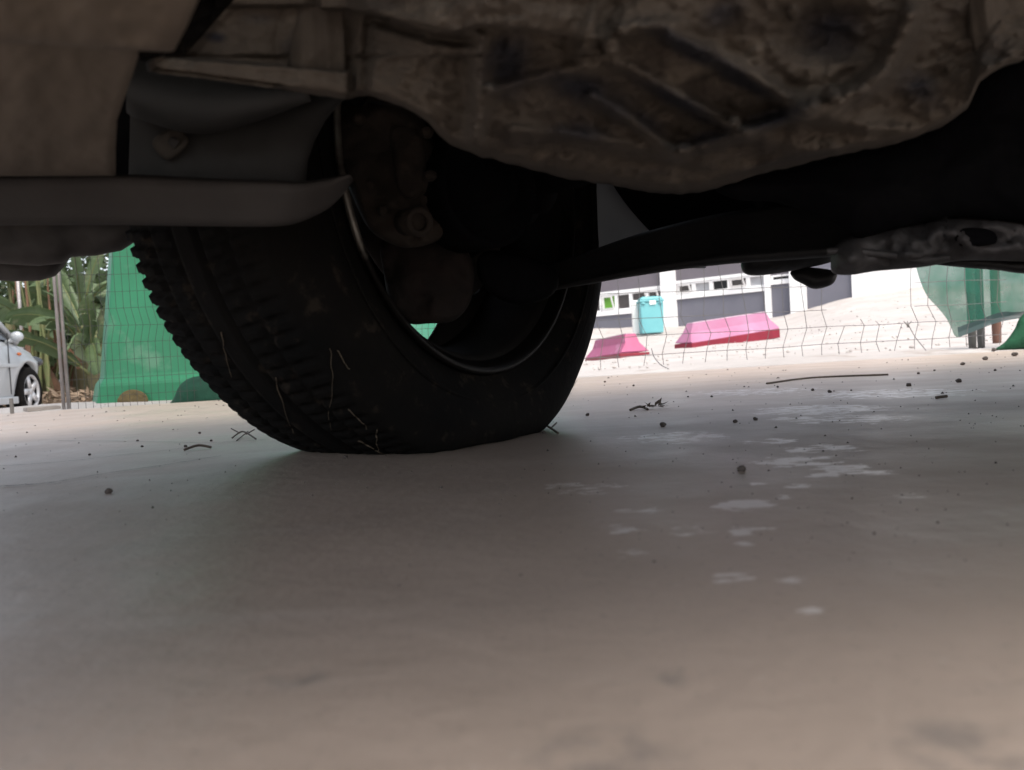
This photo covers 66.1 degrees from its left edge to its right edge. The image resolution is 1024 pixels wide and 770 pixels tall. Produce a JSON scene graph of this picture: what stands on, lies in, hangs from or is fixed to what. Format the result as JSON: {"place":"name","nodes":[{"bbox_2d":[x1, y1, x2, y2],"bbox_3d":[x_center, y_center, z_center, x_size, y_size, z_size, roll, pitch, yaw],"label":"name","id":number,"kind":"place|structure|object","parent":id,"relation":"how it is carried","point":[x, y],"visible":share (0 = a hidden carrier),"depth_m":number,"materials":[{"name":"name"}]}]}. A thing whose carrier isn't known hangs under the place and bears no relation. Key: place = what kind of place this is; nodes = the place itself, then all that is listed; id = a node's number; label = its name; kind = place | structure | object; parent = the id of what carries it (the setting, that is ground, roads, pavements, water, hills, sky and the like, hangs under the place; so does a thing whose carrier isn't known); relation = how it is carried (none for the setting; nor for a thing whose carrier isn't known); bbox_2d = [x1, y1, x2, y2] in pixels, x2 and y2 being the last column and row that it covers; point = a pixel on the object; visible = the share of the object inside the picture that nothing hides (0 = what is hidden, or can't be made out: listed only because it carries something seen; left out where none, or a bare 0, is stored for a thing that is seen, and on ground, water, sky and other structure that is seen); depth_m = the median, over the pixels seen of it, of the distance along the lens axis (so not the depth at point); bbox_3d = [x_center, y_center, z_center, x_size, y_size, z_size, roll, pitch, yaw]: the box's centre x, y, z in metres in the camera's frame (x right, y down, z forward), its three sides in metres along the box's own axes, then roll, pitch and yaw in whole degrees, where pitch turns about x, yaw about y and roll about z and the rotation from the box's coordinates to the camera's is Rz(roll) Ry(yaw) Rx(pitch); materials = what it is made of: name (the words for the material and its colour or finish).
{"place":"outdoors","nodes":[
{"label":"outdoors","id":0,"kind":"place"},
{"bbox_2d":[1,257,108,381],"label":"sky","id":1,"kind":"structure","parent":0,"point":[105,257],"materials":[{"name":"white"}]},
{"bbox_2d":[0,350,1023,769],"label":"ground","id":2,"kind":"structure","parent":0,"point":[720,640],"depth_m":0.29,"materials":[{"name":"concrete"}]},
{"bbox_2d":[9,398,13,413],"bbox_3d":[-1.636,0.069,2.575,0.011,0.050,0.011,-4,2,-22],"label":"wooden stake","id":3,"kind":"object","parent":2,"relation":"on","point":[11,403],"visible":1,"depth_m":2.57,"materials":[{"name":"grey wood"}]},
{"bbox_2d":[104,488,112,493],"bbox_3d":[-0.307,0.081,0.599,0.006,0.005,0.005,-3,2,0],"label":"pebble","id":4,"kind":"object","parent":2,"relation":"on","point":[107,490],"visible":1,"depth_m":0.60,"materials":[{"name":"grey stone"}]},
{"bbox_2d":[4,455,220,485],"bbox_3d":[-0.360,0.080,0.740,0.029,0.001,0.207,-2,2,40],"label":"pavement crack","id":5,"kind":"object","parent":2,"relation":"on","point":[96,474],"visible":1,"depth_m":0.71,"materials":[{"name":"grey concrete"}]},
{"bbox_2d":[170,376,220,402],"bbox_3d":[-1.087,0.032,2.928,0.470,0.149,0.268,-3,2,0],"label":"net bundle","id":6,"kind":"object","parent":2,"relation":"on","point":[204,392],"visible":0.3,"depth_m":2.81,"materials":[{"name":"green fabric"}]},
{"bbox_2d":[183,444,211,450],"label":"twig","id":7,"kind":"object","parent":2,"relation":"on","point":[196,445],"visible":1,"depth_m":0.92,"materials":[{"name":"wood"}]},
{"bbox_2d":[231,428,256,440],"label":"twig","id":8,"kind":"object","parent":2,"relation":"on","point":[246,433],"visible":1,"depth_m":1.05,"materials":[{"name":"brown wood"}]},
{"bbox_2d":[0,0,1023,453],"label":"parked car","id":9,"kind":"object","parent":2,"relation":"on","point":[288,194],"visible":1,"depth_m":0.53,"materials":[{"name":"metal"}]},
{"bbox_2d":[220,332,231,377],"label":"grass stem","id":10,"kind":"object","parent":9,"relation":"on","point":[225,352],"visible":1,"depth_m":0.68,"materials":[{"name":"plant"}]},
{"bbox_2d":[275,377,293,432],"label":"grass stem","id":11,"kind":"object","parent":9,"relation":"on","point":[282,401],"visible":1,"depth_m":0.69,"materials":[{"name":"beige plant"}]},
{"bbox_2d":[328,349,332,426],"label":"grass stem","id":12,"kind":"object","parent":9,"relation":"on","point":[332,383],"visible":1,"depth_m":0.65,"materials":[{"name":"plant"}]},
{"bbox_2d":[358,440,385,455],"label":"grass stem","id":13,"kind":"object","parent":9,"relation":"on","point":[370,447],"visible":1,"depth_m":0.74,"materials":[{"name":"brown plant"}]},
{"bbox_2d":[3,354,1023,616],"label":"grit","id":14,"kind":"object","parent":2,"relation":"on","point":[553,468],"visible":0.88,"depth_m":0.56,"materials":[{"name":"grey gravel"}]},
{"bbox_2d":[547,422,558,433],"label":"twig","id":15,"kind":"object","parent":2,"relation":"on","point":[552,429],"visible":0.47,"depth_m":0.89,"materials":[{"name":"wood"}]},
{"bbox_2d":[629,405,648,410],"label":"twig","id":16,"kind":"object","parent":2,"relation":"on","point":[636,407],"visible":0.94,"depth_m":1.15,"materials":[{"name":"wood"}]},
{"bbox_2d":[640,398,668,407],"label":"dead leaf","id":17,"kind":"object","parent":2,"relation":"on","point":[659,403],"visible":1,"depth_m":1.16,"materials":[{"name":"brown plant"}]},
{"bbox_2d":[737,465,745,471],"bbox_3d":[0.155,0.057,0.533,0.006,0.005,0.006,-3,2,0],"label":"pebble","id":18,"kind":"object","parent":2,"relation":"on","point":[741,468],"visible":1,"depth_m":0.53,"materials":[{"name":"grey stone"}]},
{"bbox_2d":[766,374,887,383],"bbox_3d":[0.704,-0.015,1.804,0.334,0.006,0.070,-4,2,-18],"label":"twig","id":19,"kind":"object","parent":2,"relation":"on","point":[826,377],"visible":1,"depth_m":1.83,"materials":[{"name":"brown wood"}]},
{"bbox_2d":[935,395,947,398],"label":"twig","id":20,"kind":"object","parent":2,"relation":"on","point":[941,396],"visible":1,"depth_m":1.06,"materials":[{"name":"brown wood"}]},
{"bbox_2d":[0,287,1023,413],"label":"terrain","id":21,"kind":"structure","parent":0,"point":[863,308],"depth_m":10.89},
{"bbox_2d":[9,285,16,329],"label":"plant stalk","id":22,"kind":"object","parent":21,"relation":"on","point":[11,300],"visible":0.14,"depth_m":13.68,"materials":[{"name":"plant"}]},
{"bbox_2d":[12,290,16,345],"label":"plant stalk","id":23,"kind":"object","parent":21,"relation":"on","point":[13,298],"visible":0.04,"depth_m":13.96,"materials":[{"name":"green plant"}]},
{"bbox_2d":[16,281,24,349],"bbox_3d":[-8.216,-1.139,13.163,0.056,3.000,0.053,-3,2,0],"label":"fence post","id":24,"kind":"object","parent":21,"relation":"on","point":[19,296],"depth_m":13.13,"materials":[{"name":"white metal"}]},
{"bbox_2d":[0,322,42,407],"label":"parked car","id":25,"kind":"object","parent":21,"relation":"on","point":[20,383],"visible":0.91,"depth_m":9.84,"materials":[{"name":"silver metal"}]},
{"bbox_2d":[15,281,27,351],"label":"plant stalk","id":26,"kind":"object","parent":21,"relation":"on","point":[17,302],"visible":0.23,"depth_m":13.14,"materials":[{"name":"brown plant"}]},
{"bbox_2d":[20,281,33,355],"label":"plant stalk","id":27,"kind":"object","parent":21,"relation":"on","point":[24,304],"visible":0.15,"depth_m":13.33,"materials":[{"name":"brown plant"}]},
{"bbox_2d":[24,281,30,352],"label":"plant stalk","id":28,"kind":"object","parent":21,"relation":"on","point":[27,303],"visible":0.25,"depth_m":12.98,"materials":[{"name":"brown plant"}]},
{"bbox_2d":[26,281,45,380],"bbox_3d":[-8.093,-0.955,13.462,0.303,2.704,0.080,-3,2,0],"label":"plant stalk","id":29,"kind":"object","parent":21,"relation":"on","point":[36,333],"visible":0.3,"depth_m":13.46,"materials":[{"name":"brown plant"}]},
{"bbox_2d":[0,283,71,363],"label":"bush","id":30,"kind":"object","parent":21,"relation":"on","point":[68,340],"visible":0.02,"depth_m":18.79,"materials":[{"name":"green plant"}]},
{"bbox_2d":[34,299,38,375],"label":"plant stalk","id":31,"kind":"object","parent":21,"relation":"on","point":[36,353],"visible":0.12,"depth_m":13.73,"materials":[{"name":"plant"}]},
{"bbox_2d":[35,281,42,403],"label":"plant stalk","id":32,"kind":"object","parent":21,"relation":"on","point":[40,367],"visible":0.31,"depth_m":13.37,"materials":[{"name":"green plant"}]},
{"bbox_2d":[5,277,73,345],"bbox_3d":[-9.973,-0.888,16.068,2.570,2.839,2.658,-3,2,0],"label":"banana plant","id":33,"kind":"object","parent":21,"relation":"on","point":[8,326],"visible":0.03,"depth_m":16.33,"materials":[{"name":"green plant"}]},
{"bbox_2d":[23,405,60,411],"bbox_3d":[-1.710,0.086,2.865,0.109,0.016,0.060,-5,3,-44],"label":"wooden plank","id":34,"kind":"object","parent":21,"relation":"on","point":[37,408],"visible":0.89,"depth_m":2.84,"materials":[{"name":"beige wood"}]},
{"bbox_2d":[38,284,46,385],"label":"plant stalk","id":35,"kind":"object","parent":21,"relation":"on","point":[45,336],"visible":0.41,"depth_m":13.36,"materials":[{"name":"plant"}]},
{"bbox_2d":[36,281,49,397],"bbox_3d":[-7.941,-0.961,13.317,0.135,2.704,0.075,-3,2,0],"label":"plant stalk","id":36,"kind":"object","parent":21,"relation":"on","point":[47,358],"visible":0.43,"depth_m":13.31,"materials":[{"name":"green plant"}]},
{"bbox_2d":[0,262,87,373],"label":"bush","id":37,"kind":"object","parent":21,"relation":"on","point":[52,360],"visible":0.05,"depth_m":18.54,"materials":[{"name":"green plant"}]},
{"bbox_2d":[0,386,93,407],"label":"leaf litter","id":38,"kind":"object","parent":21,"relation":"on","point":[80,397],"visible":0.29,"depth_m":11.06,"materials":[{"name":"brown plant"}]},
{"bbox_2d":[44,279,49,356],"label":"plant stalk","id":39,"kind":"object","parent":21,"relation":"on","point":[48,334],"visible":0.22,"depth_m":14.11,"materials":[{"name":"plant"}]},
{"bbox_2d":[0,270,104,394],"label":"banana plant","id":40,"kind":"object","parent":21,"relation":"on","point":[35,316],"visible":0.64,"depth_m":12.83,"materials":[{"name":"green plant"}]},
{"bbox_2d":[0,281,105,400],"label":"banana plant","id":41,"kind":"object","parent":21,"relation":"on","point":[6,304],"visible":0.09,"depth_m":13.84,"materials":[{"name":"green plant"}]},
{"bbox_2d":[0,254,108,392],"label":"bush","id":42,"kind":"object","parent":21,"relation":"on","point":[98,277],"visible":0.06,"depth_m":17.90,"materials":[{"name":"green plant"}]},
{"bbox_2d":[47,278,64,389],"bbox_3d":[-7.907,-0.975,13.628,0.177,2.701,0.069,-3,2,0],"label":"plant stalk","id":43,"kind":"object","parent":21,"relation":"on","point":[54,331],"visible":0.25,"depth_m":13.59,"materials":[{"name":"brown plant"}]},
{"bbox_2d":[56,360,58,378],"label":"plant stalk","id":44,"kind":"object","parent":21,"relation":"on","point":[57,372],"visible":0.12,"depth_m":14.07,"materials":[{"name":"green plant"}]},
{"bbox_2d":[13,254,106,395],"bbox_3d":[-8.055,-1.167,14.659,2.293,3.065,2.720,-4,2,-31],"label":"banana plant","id":45,"kind":"object","parent":21,"relation":"on","point":[96,262],"visible":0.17,"depth_m":14.47,"materials":[{"name":"green plant"}]},
{"bbox_2d":[57,289,63,393],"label":"plant stalk","id":46,"kind":"object","parent":21,"relation":"on","point":[61,336],"visible":0.07,"depth_m":14.04,"materials":[{"name":"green plant"}]},
{"bbox_2d":[46,279,102,357],"bbox_3d":[-8.042,-0.586,15.646,2.963,2.913,2.462,-3,2,19],"label":"banana plant","id":47,"kind":"object","parent":21,"relation":"on","point":[95,298],"visible":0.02,"depth_m":15.08,"materials":[{"name":"green plant"}]},
{"bbox_2d":[65,253,108,282],"bbox_3d":[-9.611,-1.669,19.964,3.733,3.956,4.747,-4,2,-29],"label":"bush","id":48,"kind":"object","parent":21,"relation":"on","point":[94,281],"visible":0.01,"depth_m":19.31,"materials":[{"name":"green plant"}]},
{"bbox_2d":[92,244,198,402],"bbox_3d":[-1.236,-0.365,3.204,1.094,0.843,0.348,-3,2,-6],"label":"shade net","id":49,"kind":"object","parent":21,"relation":"on","point":[166,365],"visible":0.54,"depth_m":3.08,"materials":[{"name":"green fabric"}]},
{"bbox_2d":[52,243,434,408],"bbox_3d":[-0.818,-0.657,2.864,1.591,1.410,0.037,-4,2,-12],"label":"wire fence","id":50,"kind":"object","parent":21,"relation":"on","point":[64,343],"visible":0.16,"depth_m":2.72,"materials":[{"name":"grey metal"}]},
{"bbox_2d":[411,323,436,338],"bbox_3d":[-0.432,-0.318,3.321,1.292,0.611,0.050,-3,2,-6],"label":"shade net","id":51,"kind":"object","parent":21,"relation":"on","point":[421,330],"depth_m":3.33,"materials":[{"name":"green fabric"}]},
{"bbox_2d":[585,333,649,360],"bbox_3d":[2.142,-0.712,16.394,0.609,0.646,2.464,-4,2,-10],"label":"traffic barrier","id":52,"kind":"object","parent":21,"relation":"on","point":[631,346],"visible":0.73,"depth_m":15.59,"materials":[{"name":"pink plastic"}]},
{"bbox_2d":[631,300,639,333],"bbox_3d":[4.149,-2.266,26.391,0.270,1.140,0.219,-3,2,0],"label":"wheelie bin","id":53,"kind":"object","parent":21,"relation":"on","point":[634,312],"visible":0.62,"depth_m":26.30,"materials":[{"name":"white plastic"}]},
{"bbox_2d":[636,296,663,333],"bbox_3d":[4.581,-2.307,25.979,0.815,1.200,0.682,-3,2,0],"label":"wheelie bin","id":54,"kind":"object","parent":21,"relation":"on","point":[649,308],"visible":0.94,"depth_m":25.71,"materials":[{"name":"teal plastic"}]},
{"bbox_2d":[674,312,779,348],"bbox_3d":[4.681,-1.155,17.094,2.415,0.819,0.609,-4,2,-25],"label":"traffic barrier","id":55,"kind":"object","parent":21,"relation":"on","point":[756,321],"visible":0.81,"depth_m":16.85,"materials":[{"name":"pink plastic"}]},
{"bbox_2d":[593,262,921,328],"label":"school building","id":56,"kind":"structure","parent":21,"relation":"on","point":[692,303],"depth_m":27.67,"materials":[{"name":"paint"}]},
{"bbox_2d":[597,296,601,311],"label":"window","id":57,"kind":"structure","parent":56,"relation":"in","point":[599,305],"depth_m":30.90,"materials":[{"name":"white paint"}]},
{"bbox_2d":[600,294,615,311],"bbox_3d":[3.746,-3.190,30.606,0.643,0.640,0.400,-2,2,38],"label":"window","id":58,"kind":"structure","parent":56,"relation":"in","point":[608,302],"depth_m":30.67,"materials":[{"name":"white paint"}]},
{"bbox_2d":[616,292,630,310],"bbox_3d":[4.324,-3.212,30.302,0.641,0.640,0.160,-2,2,38],"label":"window","id":59,"kind":"structure","parent":56,"relation":"in","point":[624,299],"depth_m":30.32,"materials":[{"name":"grey glass"}]},
{"bbox_2d":[630,291,646,303],"bbox_3d":[4.849,-3.228,29.887,0.696,0.640,0.160,-2,2,38],"label":"window","id":60,"kind":"structure","parent":56,"relation":"in","point":[633,296],"depth_m":30.00,"materials":[{"name":"grey glass"}]},
{"bbox_2d":[644,289,660,296],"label":"window","id":61,"kind":"structure","parent":56,"relation":"in","point":[655,293],"depth_m":29.39,"materials":[{"name":"white paint"}]},
{"bbox_2d":[676,282,693,294],"bbox_3d":[6.284,-3.505,28.614,0.628,0.415,0.350,-2,2,38],"label":"window","id":62,"kind":"structure","parent":56,"relation":"in","point":[688,286],"depth_m":28.61,"materials":[{"name":"white paint"}]},
{"bbox_2d":[693,280,710,292],"bbox_3d":[6.859,-3.527,28.280,0.663,0.415,0.160,-2,2,38],"label":"window","id":63,"kind":"structure","parent":56,"relation":"in","point":[699,285],"depth_m":28.30,"materials":[{"name":"white paint"}]},
{"bbox_2d":[711,278,729,291],"bbox_3d":[7.391,-3.543,27.860,0.668,0.415,0.160,-2,2,38],"label":"window","id":64,"kind":"structure","parent":56,"relation":"in","point":[716,285],"depth_m":27.88,"materials":[{"name":"black glass"}]},
{"bbox_2d":[728,276,747,288],"bbox_3d":[7.833,-3.551,27.326,0.661,0.415,0.450,-2,2,38],"label":"window","id":65,"kind":"structure","parent":56,"relation":"in","point":[734,282],"depth_m":27.37,"materials":[{"name":"grey glass"}]},
{"bbox_2d":[748,275,763,287],"bbox_3d":[8.428,-3.575,27.040,0.606,0.415,0.160,-2,2,38],"label":"window","id":66,"kind":"structure","parent":56,"relation":"in","point":[753,281],"depth_m":27.08,"materials":[{"name":"grey glass"}]},
{"bbox_2d":[771,274,788,281],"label":"window","id":67,"kind":"structure","parent":56,"relation":"in","point":[774,278],"depth_m":26.51,"materials":[{"name":"white glass"}]},
{"bbox_2d":[584,263,1007,368],"bbox_3d":[1.247,-0.451,3.495,2.140,0.692,0.197,-4,2,-14],"label":"wire fence","id":68,"kind":"object","parent":21,"relation":"on","point":[765,312],"visible":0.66,"depth_m":3.37,"materials":[{"name":"grey metal"}]},
{"bbox_2d":[916,265,1023,336],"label":"shade net","id":69,"kind":"object","parent":21,"relation":"on","point":[1009,300],"visible":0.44,"depth_m":4.00,"materials":[{"name":"green fabric"}]},
{"bbox_2d":[968,331,976,348],"bbox_3d":[2.588,-0.994,4.472,0.045,1.620,0.044,-3,2,0],"label":"wooden post","id":70,"kind":"object","parent":21,"relation":"on","point":[972,341],"visible":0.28,"depth_m":4.48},
{"bbox_2d":[977,327,984,347],"bbox_3d":[2.549,-0.987,4.323,0.041,1.620,0.040,-3,2,0],"label":"wooden post","id":71,"kind":"object","parent":21,"relation":"on","point":[980,344],"visible":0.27,"depth_m":4.33,"materials":[{"name":"grey wood"}]},
{"bbox_2d":[991,322,1001,343],"bbox_3d":[2.969,-1.027,4.864,0.054,1.620,0.053,-3,2,0],"label":"wooden post","id":72,"kind":"object","parent":21,"relation":"on","point":[996,328],"visible":0.21,"depth_m":4.87,"materials":[{"name":"brown wood"}]},
{"bbox_2d":[996,314,1023,349],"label":"net bundle","id":73,"kind":"object","parent":21,"relation":"on","point":[1015,340],"visible":0.91,"depth_m":3.87,"materials":[{"name":"green fabric"}]},
{"bbox_2d":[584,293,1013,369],"bbox_3d":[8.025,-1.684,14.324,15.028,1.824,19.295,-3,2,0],"label":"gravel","id":74,"kind":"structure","parent":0,"point":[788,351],"depth_m":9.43,"materials":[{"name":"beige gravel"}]}
]}

